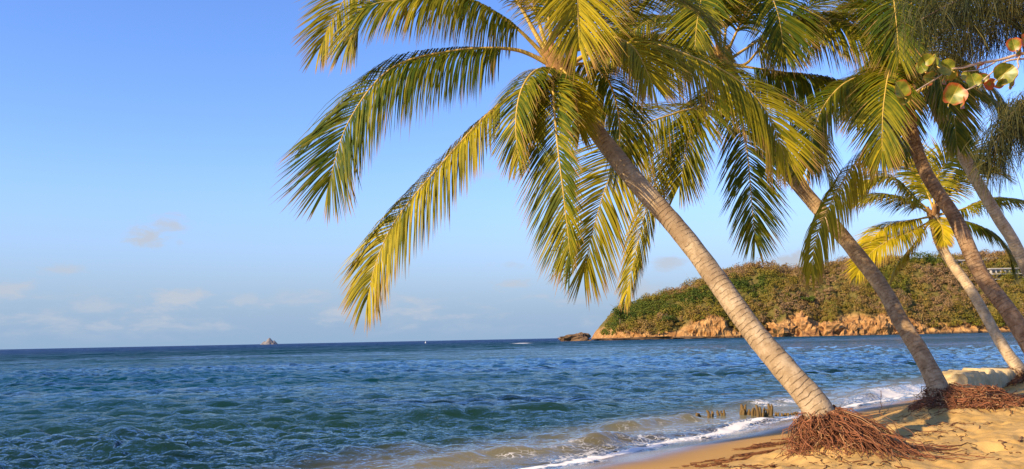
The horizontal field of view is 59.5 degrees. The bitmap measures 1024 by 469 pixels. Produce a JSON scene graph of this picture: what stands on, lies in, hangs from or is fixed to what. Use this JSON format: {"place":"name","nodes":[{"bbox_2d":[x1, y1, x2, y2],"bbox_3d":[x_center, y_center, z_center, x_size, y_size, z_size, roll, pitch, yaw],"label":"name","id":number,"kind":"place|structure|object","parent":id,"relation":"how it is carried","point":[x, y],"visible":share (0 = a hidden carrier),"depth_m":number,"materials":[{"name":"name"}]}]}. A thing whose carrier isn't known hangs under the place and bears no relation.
{"place":"outdoors","nodes":[
{"label":"outdoors","id":0,"kind":"place"},
{"bbox_2d":[0,332,1023,468],"bbox_3d":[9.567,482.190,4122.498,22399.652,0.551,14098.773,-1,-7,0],"label":"sea water","id":1,"kind":"structure","parent":0,"point":[489,404],"depth_m":25.16,"materials":[{"name":"blue liquid"}]},
{"bbox_2d":[260,338,277,344],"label":"rocky islet","id":2,"kind":"object","parent":1,"relation":"in","point":[269,341],"visible":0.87,"depth_m":2574.42,"materials":[{"name":"white stone"}]},
{"bbox_2d":[558,332,590,340],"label":"sea rock","id":3,"kind":"object","parent":1,"relation":"in","point":[581,336],"visible":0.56,"depth_m":433.16,"materials":[{"name":"stone"}]},
{"bbox_2d":[594,336,671,340],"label":"sea rock","id":4,"kind":"object","parent":1,"relation":"in","point":[649,338],"visible":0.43,"depth_m":441.71,"materials":[{"name":"stone"}]},
{"bbox_2d":[668,336,725,338],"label":"sea rock","id":5,"kind":"object","parent":1,"relation":"in","point":[688,337],"visible":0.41,"depth_m":442.19,"materials":[{"name":"stone"}]},
{"bbox_2d":[0,0,1023,348],"label":"sky","id":6,"kind":"structure","parent":0,"point":[141,141],"materials":[{"name":"blue"}]},
{"bbox_2d":[507,381,1023,468],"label":"beach sand","id":7,"kind":"structure","parent":0,"point":[1003,426],"depth_m":11.03,"materials":[{"name":"beige sand"}]},
{"bbox_2d":[269,0,991,466],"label":"palm tree","id":8,"kind":"object","parent":7,"relation":"on","point":[571,92],"visible":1,"depth_m":10.67,"materials":[{"name":"green plant"}]},
{"bbox_2d":[739,404,743,421],"bbox_3d":[4.602,3.683,17.960,0.108,0.560,0.082,-1,-7,0],"label":"wooden stake","id":9,"kind":"object","parent":7,"relation":"on","point":[741,407],"visible":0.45,"depth_m":17.95,"materials":[{"name":"brown wood"}]},
{"bbox_2d":[755,405,759,421],"bbox_3d":[4.762,3.592,17.333,0.091,0.589,0.079,-1,-7,0],"label":"wooden stake","id":10,"kind":"object","parent":7,"relation":"on","point":[757,411],"visible":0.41,"depth_m":17.33,"materials":[{"name":"brown wood"}]},
{"bbox_2d":[770,404,772,417],"bbox_3d":[5.162,3.658,17.823,0.090,0.555,0.084,-1,-7,0],"label":"wooden stake","id":11,"kind":"object","parent":7,"relation":"on","point":[771,410],"visible":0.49,"depth_m":17.81,"materials":[{"name":"brown wood"}]},
{"bbox_2d":[542,0,1023,413],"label":"palm tree","id":12,"kind":"object","parent":7,"relation":"on","point":[781,45],"visible":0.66,"depth_m":15.03,"materials":[{"name":"green plant"}]},
{"bbox_2d":[670,405,1020,468],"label":"dried seaweed","id":13,"kind":"object","parent":7,"relation":"on","point":[766,444],"visible":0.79,"depth_m":9.99,"materials":[{"name":"brown plant"}]},
{"bbox_2d":[775,0,1023,352],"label":"palm tree","id":14,"kind":"object","parent":7,"relation":"on","point":[880,149],"visible":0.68,"depth_m":13.75,"materials":[{"name":"green plant"}]},
{"bbox_2d":[801,0,1023,276],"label":"palm tree","id":15,"kind":"object","parent":7,"relation":"on","point":[956,134],"visible":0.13,"depth_m":19.43,"materials":[{"name":"green plant"}]},
{"bbox_2d":[909,429,947,432],"bbox_3d":[5.052,2.396,10.901,0.051,0.034,0.539,3,-8,-33],"label":"stick","id":16,"kind":"object","parent":7,"relation":"on","point":[925,431],"visible":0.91,"depth_m":10.93,"materials":[{"name":"brown wood"}]},
{"bbox_2d":[839,130,1023,386],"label":"palm tree","id":17,"kind":"object","parent":7,"relation":"on","point":[879,245],"visible":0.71,"depth_m":22.66,"materials":[{"name":"green plant"}]},
{"bbox_2d":[865,0,1023,206],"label":"casuarina tree","id":18,"kind":"object","parent":7,"relation":"on","point":[1010,125],"visible":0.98,"depth_m":8.37,"materials":[{"name":"green plant"}]},
{"bbox_2d":[895,34,1023,108],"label":"sea grape","id":19,"kind":"object","parent":7,"relation":"on","point":[1004,73],"visible":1,"depth_m":4.77,"materials":[{"name":"green plant"}]},
{"bbox_2d":[942,366,1017,387],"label":"low beach rock","id":20,"kind":"structure","parent":7,"relation":"on","point":[1001,377],"depth_m":20.35,"materials":[{"name":"stone"}]},
{"bbox_2d":[591,256,1023,339],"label":"headland","id":21,"kind":"structure","parent":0,"point":[710,325],"depth_m":461.51,"materials":[{"name":"soil"}]},
{"bbox_2d":[610,304,629,319],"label":"hillside tree","id":22,"kind":"object","parent":21,"relation":"on","point":[619,313],"visible":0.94,"depth_m":475.36,"materials":[{"name":"green plant"}]},
{"bbox_2d":[660,313,677,321],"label":"hillside tree","id":23,"kind":"object","parent":21,"relation":"on","point":[666,316],"visible":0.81,"depth_m":457.54,"materials":[{"name":"green plant"}]},
{"bbox_2d":[764,259,775,266],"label":"hillside tree","id":24,"kind":"object","parent":21,"relation":"on","point":[771,262],"visible":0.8,"depth_m":506.22,"materials":[{"name":"plant"}]},
{"bbox_2d":[766,322,797,336],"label":"boulder","id":25,"kind":"object","parent":21,"relation":"on","point":[778,330],"visible":0.53,"depth_m":445.36,"materials":[{"name":"beige stone"}]},
{"bbox_2d":[799,295,814,303],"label":"hillside tree","id":26,"kind":"object","parent":21,"relation":"on","point":[812,298],"visible":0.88,"depth_m":465.97,"materials":[{"name":"green plant"}]},
{"bbox_2d":[794,310,820,336],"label":"boulder","id":27,"kind":"object","parent":21,"relation":"on","point":[805,327],"visible":0.44,"depth_m":446.51,"materials":[{"name":"beige stone"}]},
{"bbox_2d":[600,249,1023,334],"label":"scrub","id":28,"kind":"object","parent":21,"relation":"on","point":[643,304],"visible":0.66,"depth_m":472.40,"materials":[{"name":"green plant"}]},
{"bbox_2d":[816,321,845,335],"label":"boulder","id":29,"kind":"object","parent":21,"relation":"on","point":[834,328],"visible":0.49,"depth_m":444.05,"materials":[{"name":"beige stone"}]},
{"bbox_2d":[839,320,858,335],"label":"boulder","id":30,"kind":"object","parent":21,"relation":"on","point":[850,328],"visible":0.45,"depth_m":444.83,"materials":[{"name":"beige stone"}]},
{"bbox_2d":[858,320,875,334],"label":"boulder","id":31,"kind":"object","parent":21,"relation":"on","point":[864,327],"visible":0.44,"depth_m":446.73,"materials":[{"name":"beige stone"}]},
{"bbox_2d":[876,315,891,334],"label":"boulder","id":32,"kind":"object","parent":21,"relation":"on","point":[884,325],"visible":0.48,"depth_m":445.19,"materials":[{"name":"beige stone"}]},
{"bbox_2d":[895,326,923,333],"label":"boulder","id":33,"kind":"object","parent":21,"relation":"on","point":[917,330],"visible":0.06,"depth_m":443.24,"materials":[{"name":"beige stone"}]},
{"bbox_2d":[909,252,933,263],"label":"hillside tree","id":34,"kind":"object","parent":21,"relation":"on","point":[920,254],"visible":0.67,"depth_m":499.08,"materials":[{"name":"plant"}]},
{"bbox_2d":[988,268,1021,279],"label":"white house","id":35,"kind":"structure","parent":21,"relation":"on","point":[994,270],"depth_m":478.25,"materials":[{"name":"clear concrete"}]}
]}

